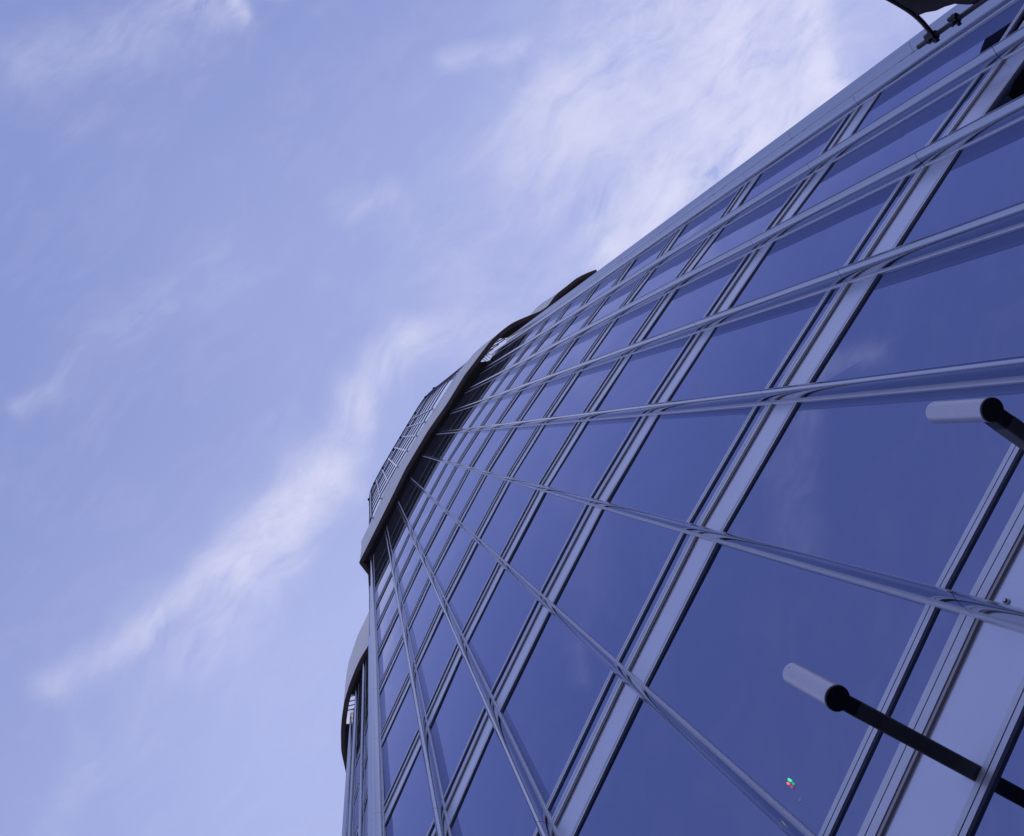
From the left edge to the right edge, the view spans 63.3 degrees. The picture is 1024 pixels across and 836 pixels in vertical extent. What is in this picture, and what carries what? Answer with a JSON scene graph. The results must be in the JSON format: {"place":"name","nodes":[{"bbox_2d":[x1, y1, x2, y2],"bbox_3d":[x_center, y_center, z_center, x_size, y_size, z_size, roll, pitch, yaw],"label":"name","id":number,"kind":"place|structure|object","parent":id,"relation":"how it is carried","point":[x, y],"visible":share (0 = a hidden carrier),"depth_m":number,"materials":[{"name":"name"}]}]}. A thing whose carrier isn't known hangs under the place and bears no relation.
{"place":"outdoors","nodes":[
{"label":"outdoors","id":0,"kind":"place"},
{"bbox_2d":[0,0,956,835],"label":"sky","id":1,"kind":"structure","parent":0,"point":[243,243],"materials":[{"name":"blue"}]},
{"bbox_2d":[341,0,1023,835],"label":"glass tower","id":2,"kind":"structure","parent":0,"point":[661,506],"depth_m":8.64,"materials":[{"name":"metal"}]},
{"bbox_2d":[353,790,358,834],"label":"window","id":3,"kind":"structure","parent":2,"relation":"in","point":[356,805],"depth_m":32.28,"materials":[{"name":"blue glass"}]},
{"bbox_2d":[355,755,359,789],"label":"window","id":4,"kind":"structure","parent":2,"relation":"in","point":[358,762],"depth_m":36.08,"materials":[{"name":"blue glass"}]},
{"bbox_2d":[364,797,367,835],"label":"window","id":5,"kind":"structure","parent":2,"relation":"in","point":[366,807],"depth_m":28.66,"materials":[{"name":"blue glass"}]},
{"bbox_2d":[364,757,367,796],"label":"window","id":6,"kind":"structure","parent":2,"relation":"in","point":[366,767],"depth_m":32.39,"materials":[{"name":"blue glass"}]},
{"bbox_2d":[365,726,367,755],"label":"window","id":7,"kind":"structure","parent":2,"relation":"in","point":[366,736],"depth_m":36.33,"materials":[{"name":"blue glass"}]},
{"bbox_2d":[375,562,390,601],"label":"window","id":8,"kind":"structure","parent":2,"relation":"in","point":[385,576],"depth_m":36.50,"materials":[{"name":"blue glass"}]},
{"bbox_2d":[376,576,393,621],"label":"window","id":9,"kind":"structure","parent":2,"relation":"in","point":[390,586],"depth_m":32.66,"materials":[{"name":"blue glass"}]},
{"bbox_2d":[377,592,397,647],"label":"window","id":10,"kind":"structure","parent":2,"relation":"in","point":[392,606],"depth_m":28.84,"materials":[{"name":"blue glass"}]},
{"bbox_2d":[379,614,401,682],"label":"window","id":11,"kind":"structure","parent":2,"relation":"in","point":[395,634],"depth_m":24.91,"materials":[{"name":"blue glass"}]},
{"bbox_2d":[380,643,408,729],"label":"window","id":12,"kind":"structure","parent":2,"relation":"in","point":[399,671],"depth_m":21.07,"materials":[{"name":"blue glass"}]},
{"bbox_2d":[382,684,417,798],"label":"window","id":13,"kind":"structure","parent":2,"relation":"in","point":[404,727],"depth_m":17.19,"materials":[{"name":"blue glass"}]},
{"bbox_2d":[393,527,408,560],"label":"window","id":14,"kind":"structure","parent":2,"relation":"in","point":[398,548],"depth_m":36.71,"materials":[{"name":"blue glass"}]},
{"bbox_2d":[385,731,418,804],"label":"narrow window","id":15,"kind":"structure","parent":2,"relation":"in","point":[418,731],"depth_m":15.71,"materials":[{"name":"blue glass"}]},
{"bbox_2d":[396,536,413,576],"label":"window","id":16,"kind":"structure","parent":2,"relation":"in","point":[408,546],"depth_m":32.86,"materials":[{"name":"blue glass"}]},
{"bbox_2d":[399,547,419,595],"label":"window","id":17,"kind":"structure","parent":2,"relation":"in","point":[414,559],"depth_m":28.98,"materials":[{"name":"blue glass"}]},
{"bbox_2d":[386,746,433,835],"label":"window","id":18,"kind":"structure","parent":2,"relation":"in","point":[412,813],"depth_m":13.81,"materials":[{"name":"blue glass"}]},
{"bbox_2d":[403,564,427,621],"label":"window","id":19,"kind":"structure","parent":2,"relation":"in","point":[411,599],"depth_m":25.10,"materials":[{"name":"blue glass"}]},
{"bbox_2d":[408,492,426,526],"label":"window","id":20,"kind":"structure","parent":2,"relation":"in","point":[422,499],"depth_m":36.84,"materials":[{"name":"blue glass"}]},
{"bbox_2d":[413,498,433,537],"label":"window","id":21,"kind":"structure","parent":2,"relation":"in","point":[429,504],"depth_m":33.05,"materials":[{"name":"blue glass"}]},
{"bbox_2d":[409,584,438,656],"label":"window","id":22,"kind":"structure","parent":2,"relation":"in","point":[430,603],"depth_m":21.20,"materials":[{"name":"blue glass"}]},
{"bbox_2d":[418,505,443,550],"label":"window","id":23,"kind":"structure","parent":2,"relation":"in","point":[437,513],"depth_m":29.14,"materials":[{"name":"blue glass"}]},
{"bbox_2d":[425,462,444,492],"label":"window","id":24,"kind":"structure","parent":2,"relation":"in","point":[436,473],"depth_m":37.08,"materials":[{"name":"blue glass"}]},
{"bbox_2d":[417,613,455,708],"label":"window","id":25,"kind":"structure","parent":2,"relation":"in","point":[432,665],"depth_m":17.35,"materials":[{"name":"blue glass"}]},
{"bbox_2d":[426,515,455,567],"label":"window","id":26,"kind":"structure","parent":2,"relation":"in","point":[443,533],"depth_m":25.27,"materials":[{"name":"blue glass"}]},
{"bbox_2d":[431,464,453,498],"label":"window","id":27,"kind":"structure","parent":2,"relation":"in","point":[448,469],"depth_m":33.20,"materials":[{"name":"blue glass"}]},
{"bbox_2d":[439,467,465,507],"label":"window","id":28,"kind":"structure","parent":2,"relation":"in","point":[453,483],"depth_m":29.30,"materials":[{"name":"blue glass"}]},
{"bbox_2d":[442,432,463,459],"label":"window","id":29,"kind":"structure","parent":2,"relation":"in","point":[459,435],"depth_m":37.23,"materials":[{"name":"blue glass"}]},
{"bbox_2d":[435,527,471,592],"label":"window","id":30,"kind":"structure","parent":2,"relation":"in","point":[457,548],"depth_m":21.38,"materials":[{"name":"blue glass"}]},
{"bbox_2d":[430,656,483,794],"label":"window","id":31,"kind":"structure","parent":2,"relation":"in","point":[458,713],"depth_m":13.43,"materials":[{"name":"blue glass"}]},
{"bbox_2d":[450,431,475,462],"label":"window","id":32,"kind":"structure","parent":2,"relation":"in","point":[469,435],"depth_m":33.37,"materials":[{"name":"blue glass"}]},
{"bbox_2d":[448,470,481,518],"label":"window","id":33,"kind":"structure","parent":2,"relation":"in","point":[472,478],"depth_m":25.47,"materials":[{"name":"blue glass"}]},
{"bbox_2d":[445,709,485,802],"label":"narrow window","id":34,"kind":"structure","parent":2,"relation":"in","point":[472,740],"depth_m":12.02,"materials":[{"name":"blue glass"}]},
{"bbox_2d":[448,544,495,629],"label":"window","id":35,"kind":"structure","parent":2,"relation":"in","point":[480,565],"depth_m":17.52,"materials":[{"name":"blue glass"}]},
{"bbox_2d":[461,404,483,428],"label":"window","id":36,"kind":"structure","parent":2,"relation":"in","point":[477,408],"depth_m":37.41,"materials":[{"name":"blue glass"}]},
{"bbox_2d":[459,430,489,465],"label":"window","id":37,"kind":"structure","parent":2,"relation":"in","point":[481,436],"depth_m":29.48,"materials":[{"name":"blue glass"}]},
{"bbox_2d":[463,564,497,632],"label":"narrow window","id":38,"kind":"structure","parent":2,"relation":"in","point":[497,564],"depth_m":16.05,"materials":[{"name":"blue glass"}]},
{"bbox_2d":[462,475,502,533],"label":"window","id":39,"kind":"structure","parent":2,"relation":"in","point":[490,486],"depth_m":21.58,"materials":[{"name":"blue glass"}]},
{"bbox_2d":[471,399,497,426],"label":"window","id":40,"kind":"structure","parent":2,"relation":"in","point":[490,404],"depth_m":33.52,"materials":[{"name":"blue glass"}]},
{"bbox_2d":[473,429,508,469],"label":"window","id":41,"kind":"structure","parent":2,"relation":"in","point":[498,435],"depth_m":25.64,"materials":[{"name":"blue glass"}]},
{"bbox_2d":[482,374,504,398],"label":"window","id":42,"kind":"structure","parent":2,"relation":"in","point":[497,380],"depth_m":37.59,"materials":[{"name":"blue glass"}]},
{"bbox_2d":[451,729,536,835],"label":"window","id":43,"kind":"structure","parent":2,"relation":"in","point":[493,803],"depth_m":10.16,"materials":[{"name":"blue glass"}]},
{"bbox_2d":[483,393,514,425],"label":"window","id":44,"kind":"structure","parent":2,"relation":"in","point":[503,403],"depth_m":29.67,"materials":[{"name":"blue glass"}]},
{"bbox_2d":[468,570,535,688],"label":"window","id":45,"kind":"structure","parent":2,"relation":"in","point":[491,642],"depth_m":13.61,"materials":[{"name":"blue glass"}]},
{"bbox_2d":[493,367,519,394],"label":"window","id":46,"kind":"structure","parent":2,"relation":"in","point":[509,377],"depth_m":33.77,"materials":[{"name":"blue glass"}]},
{"bbox_2d":[480,482,534,555],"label":"window","id":47,"kind":"structure","parent":2,"relation":"in","point":[516,497],"depth_m":17.70,"materials":[{"name":"blue glass"}]},
{"bbox_2d":[489,426,535,475],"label":"window","id":48,"kind":"structure","parent":2,"relation":"in","point":[520,436],"depth_m":21.73,"materials":[{"name":"blue glass"}]},
{"bbox_2d":[503,347,525,369],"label":"window","id":49,"kind":"structure","parent":2,"relation":"in","point":[518,353],"depth_m":37.80,"materials":[{"name":"blue glass"}]},
{"bbox_2d":[492,601,539,695],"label":"narrow window","id":50,"kind":"structure","parent":2,"relation":"in","point":[538,602],"depth_m":12.19,"materials":[{"name":"blue glass"}]},
{"bbox_2d":[499,386,537,423],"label":"window","id":51,"kind":"structure","parent":2,"relation":"in","point":[525,395],"depth_m":25.81,"materials":[{"name":"blue glass"}]},
{"bbox_2d":[501,490,536,556],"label":"narrow window","id":52,"kind":"structure","parent":2,"relation":"in","point":[536,490],"depth_m":16.21,"materials":[{"name":"blue glass"}]},
{"bbox_2d":[509,356,541,388],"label":"window","id":53,"kind":"structure","parent":2,"relation":"in","point":[529,366],"depth_m":29.88,"materials":[{"name":"blue glass"}]},
{"bbox_2d":[518,336,543,361],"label":"window","id":54,"kind":"structure","parent":2,"relation":"in","point":[534,344],"depth_m":33.97,"materials":[{"name":"blue glass"}]},
{"bbox_2d":[523,322,543,342],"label":"window","id":55,"kind":"structure","parent":2,"relation":"in","point":[534,331],"depth_m":37.94,"materials":[{"name":"blue glass"}]},
{"bbox_2d":[513,423,574,483],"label":"window","id":56,"kind":"structure","parent":2,"relation":"in","point":[551,438],"depth_m":17.84,"materials":[{"name":"blue glass"}]},
{"bbox_2d":[521,376,569,420],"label":"window","id":57,"kind":"structure","parent":2,"relation":"in","point":[550,390],"depth_m":21.93,"materials":[{"name":"blue glass"}]},
{"bbox_2d":[508,493,584,590],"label":"window","id":58,"kind":"structure","parent":2,"relation":"in","point":[554,519],"depth_m":13.78,"materials":[{"name":"blue glass"}]},
{"bbox_2d":[528,343,567,381],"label":"window","id":59,"kind":"structure","parent":2,"relation":"in","point":[551,358],"depth_m":25.96,"materials":[{"name":"blue glass"}]},
{"bbox_2d":[535,322,567,352],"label":"window","id":60,"kind":"structure","parent":2,"relation":"in","point":[553,334],"depth_m":30.11,"materials":[{"name":"blue glass"}]},
{"bbox_2d":[540,309,563,331],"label":"window","id":61,"kind":"structure","parent":2,"relation":"in","point":[552,319],"depth_m":34.13,"materials":[{"name":"blue glass"}]},
{"bbox_2d":[502,613,610,803],"bbox_3d":[0.458,3.318,9.950,0.036,2.980,1.506,28,-96,-8],"label":"window","id":62,"kind":"structure","parent":2,"relation":"in","point":[560,682],"depth_m":9.66,"materials":[{"name":"blue glass"}]},
{"bbox_2d":[542,505,589,594],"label":"narrow window","id":63,"kind":"structure","parent":2,"relation":"in","point":[588,506],"depth_m":12.35,"materials":[{"name":"blue glass"}]},
{"bbox_2d":[561,290,590,318],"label":"window","id":64,"kind":"structure","parent":2,"relation":"in","point":[575,305],"depth_m":30.25,"materials":[{"name":"blue glass"}]},
{"bbox_2d":[559,304,597,339],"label":"window","id":65,"kind":"structure","parent":2,"relation":"in","point":[579,320],"depth_m":26.23,"materials":[{"name":"blue glass"}]},
{"bbox_2d":[554,326,604,372],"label":"window","id":66,"kind":"structure","parent":2,"relation":"in","point":[581,346],"depth_m":22.13,"materials":[{"name":"blue glass"}]},
{"bbox_2d":[551,360,616,416],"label":"window","id":67,"kind":"structure","parent":2,"relation":"in","point":[586,384],"depth_m":18.05,"materials":[{"name":"blue glass"}]},
{"bbox_2d":[549,674,618,815],"bbox_3d":[0.744,3.273,8.300,0.033,0.210,1.506,28,-96,-8],"label":"narrow window","id":68,"kind":"structure","parent":2,"relation":"in","point":[611,686],"depth_m":8.33,"materials":[{"name":"blue glass"}]},
{"bbox_2d":[548,417,636,496],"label":"window","id":69,"kind":"structure","parent":2,"relation":"in","point":[598,443],"depth_m":13.95,"materials":[{"name":"blue glass"}]},
{"bbox_2d":[587,267,624,301],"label":"window","id":70,"kind":"structure","parent":2,"relation":"in","point":[607,284],"depth_m":26.34,"materials":[{"name":"blue glass"}]},
{"bbox_2d":[588,278,640,324],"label":"window","id":71,"kind":"structure","parent":2,"relation":"in","point":[614,301],"depth_m":22.33,"materials":[{"name":"blue glass"}]},
{"bbox_2d":[555,510,679,658],"bbox_3d":[1.200,1.900,10.117,0.040,2.980,1.481,29,-96,-8],"label":"window","id":72,"kind":"structure","parent":2,"relation":"in","point":[622,559],"depth_m":9.83,"materials":[{"name":"blue glass"}]},
{"bbox_2d":[592,417,642,497],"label":"narrow window","id":73,"kind":"structure","parent":2,"relation":"in","point":[639,420],"depth_m":12.53,"materials":[{"name":"blue glass"}]},
{"bbox_2d":[589,299,658,359],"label":"window","id":74,"kind":"structure","parent":2,"relation":"in","point":[625,327],"depth_m":18.24,"materials":[{"name":"blue glass"}]},
{"bbox_2d":[596,337,689,410],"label":"window","id":75,"kind":"structure","parent":2,"relation":"in","point":[644,371],"depth_m":14.15,"materials":[{"name":"blue glass"}]},
{"bbox_2d":[622,236,670,279],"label":"window","id":76,"kind":"structure","parent":2,"relation":"in","point":[648,257],"depth_m":22.53,"materials":[{"name":"blue glass"}]},
{"bbox_2d":[620,534,689,665],"bbox_3d":[1.487,1.857,8.467,0.033,0.210,1.481,29,-96,-8],"label":"narrow window","id":77,"kind":"structure","parent":2,"relation":"in","point":[656,596],"depth_m":8.50,"materials":[{"name":"blue glass"}]},
{"bbox_2d":[631,241,702,301],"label":"window","id":78,"kind":"structure","parent":2,"relation":"in","point":[667,272],"depth_m":18.46,"materials":[{"name":"blue glass"}]},
{"bbox_2d":[649,334,696,403],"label":"narrow window","id":79,"kind":"structure","parent":2,"relation":"in","point":[688,345],"depth_m":12.72,"materials":[{"name":"blue glass"}]},
{"bbox_2d":[576,699,784,835],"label":"window","id":80,"kind":"structure","parent":2,"relation":"in","point":[655,783],"depth_m":6.58,"materials":[{"name":"blue glass"}]},
{"bbox_2d":[609,408,751,521],"bbox_3d":[1.989,0.542,10.289,0.036,2.980,1.454,33,-97,-7],"label":"window","id":81,"kind":"structure","parent":2,"relation":"in","point":[680,455],"depth_m":10.03,"materials":[{"name":"blue glass"}]},
{"bbox_2d":[644,257,743,339],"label":"window","id":82,"kind":"structure","parent":2,"relation":"in","point":[690,303],"depth_m":14.33,"materials":[{"name":"blue glass"}]},
{"bbox_2d":[670,191,736,249],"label":"window","id":83,"kind":"structure","parent":2,"relation":"in","point":[712,215],"depth_m":18.63,"materials":[{"name":"blue glass"}]},
{"bbox_2d":[691,406,764,523],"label":"narrow window","id":84,"kind":"structure","parent":2,"relation":"in","point":[760,409],"depth_m":8.67,"materials":[{"name":"blue glass"}]},
{"bbox_2d":[708,254,750,315],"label":"narrow window","id":85,"kind":"structure","parent":2,"relation":"in","point":[721,296],"depth_m":12.91,"materials":[{"name":"blue glass"}]},
{"bbox_2d":[692,184,798,269],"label":"window","id":86,"kind":"structure","parent":2,"relation":"in","point":[754,223],"depth_m":14.57,"materials":[{"name":"blue glass"}]},
{"bbox_2d":[668,292,825,401],"bbox_3d":[2.828,-0.754,10.469,0.039,2.980,1.425,35,-97,-7],"label":"window","id":87,"kind":"structure","parent":2,"relation":"in","point":[742,355],"depth_m":10.20,"materials":[{"name":"blue glass"}]},
{"bbox_2d":[647,544,924,835],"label":"window","id":88,"kind":"structure","parent":2,"relation":"in","point":[749,616],"depth_m":5.86,"materials":[{"name":"blue glass"}]},
{"bbox_2d":[769,179,806,228],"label":"narrow window","id":89,"kind":"structure","parent":2,"relation":"in","point":[806,179],"depth_m":13.12,"materials":[{"name":"blue glass"}]},
{"bbox_2d":[741,120,841,204],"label":"window","id":90,"kind":"structure","parent":2,"relation":"in","point":[812,149],"depth_m":14.75,"materials":[{"name":"blue glass"}]},
{"bbox_2d":[771,288,839,387],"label":"narrow window","id":91,"kind":"structure","parent":2,"relation":"in","point":[834,292],"depth_m":8.86,"materials":[{"name":"blue glass"}]},
{"bbox_2d":[730,181,899,307],"bbox_3d":[3.710,-2.025,10.655,0.036,2.980,1.462,36,-97,-7],"label":"window","id":92,"kind":"structure","parent":2,"relation":"in","point":[823,246],"depth_m":10.40,"materials":[{"name":"blue glass"}]},
{"bbox_2d":[824,113,851,151],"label":"narrow window","id":93,"kind":"structure","parent":2,"relation":"in","point":[848,117],"depth_m":13.29,"materials":[{"name":"blue glass"}]},
{"bbox_2d":[725,383,1023,585],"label":"window","id":94,"kind":"structure","parent":2,"relation":"in","point":[872,483],"depth_m":6.06,"materials":[{"name":"blue glass"}]},
{"bbox_2d":[783,663,982,783],"bbox_3d":[1.822,1.502,4.125,0.902,0.422,0.125,29,-96,-8],"label":"facade lamp","id":95,"kind":"object","parent":2,"relation":"attached to","point":[829,694],"visible":1,"depth_m":3.94,"materials":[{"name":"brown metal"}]},
{"bbox_2d":[850,173,915,263],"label":"narrow window","id":96,"kind":"structure","parent":2,"relation":"in","point":[907,181],"depth_m":9.05,"materials":[{"name":"blue glass"}]},
{"bbox_2d":[794,80,972,215],"bbox_3d":[4.632,-3.277,10.848,0.039,2.980,1.444,39,-97,-7],"label":"window","id":97,"kind":"structure","parent":2,"relation":"in","point":[911,135],"depth_m":10.62,"materials":[{"name":"blue glass"}]},
{"bbox_2d":[832,609,958,835],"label":"narrow window","id":98,"kind":"structure","parent":2,"relation":"in","point":[860,801],"depth_m":4.64,"materials":[{"name":"blue glass"}]},
{"bbox_2d":[812,228,1023,382],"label":"window","id":99,"kind":"structure","parent":2,"relation":"in","point":[966,304],"depth_m":6.72,"materials":[{"name":"blue glass"}]},
{"bbox_2d":[854,0,1023,132],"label":"window","id":100,"kind":"structure","parent":2,"relation":"in","point":[991,32],"depth_m":10.85,"materials":[{"name":"blue glass"}]},
{"bbox_2d":[899,120,1023,245],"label":"window","id":101,"kind":"structure","parent":2,"relation":"in","point":[987,176],"depth_m":7.62,"materials":[{"name":"blue glass"}]},
{"bbox_2d":[933,69,990,141],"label":"narrow window","id":102,"kind":"structure","parent":2,"relation":"in","point":[984,75],"depth_m":9.26,"materials":[{"name":"blue glass"}]},
{"bbox_2d":[926,397,1023,450],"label":"facade lamp","id":103,"kind":"object","parent":2,"relation":"attached to","point":[994,414],"visible":1,"depth_m":4.11,"materials":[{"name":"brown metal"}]},
{"bbox_2d":[948,450,1023,594],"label":"narrow window","id":104,"kind":"structure","parent":2,"relation":"in","point":[1012,490],"depth_m":4.78,"materials":[{"name":"blue glass"}]},
{"bbox_2d":[970,717,1023,835],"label":"window","id":105,"kind":"structure","parent":2,"relation":"in","point":[1002,813],"depth_m":3.82,"materials":[{"name":"blue glass"}]},
{"bbox_2d":[989,64,1023,111],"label":"window","id":106,"kind":"structure","parent":2,"relation":"in","point":[1015,89],"depth_m":8.32,"materials":[{"name":"black glass"}]},
{"bbox_2d":[1008,12,1023,35],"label":"narrow window","id":107,"kind":"structure","parent":2,"relation":"in","point":[1021,19],"depth_m":9.42,"materials":[{"name":"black glass"}]},
{"label":"ground","id":108,"kind":"structure","parent":0,"visible":0},
{"bbox_2d":[886,0,987,49],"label":"banner pole","id":109,"kind":"object","parent":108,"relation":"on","point":[930,36],"visible":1,"depth_m":3.69,"materials":[{"name":"grey metal"}]},
{"bbox_2d":[895,0,978,15],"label":"banner","id":110,"kind":"object","parent":109,"relation":"hanging from","point":[918,7],"visible":1,"depth_m":3.62,"materials":[{"name":"brown fabric"}]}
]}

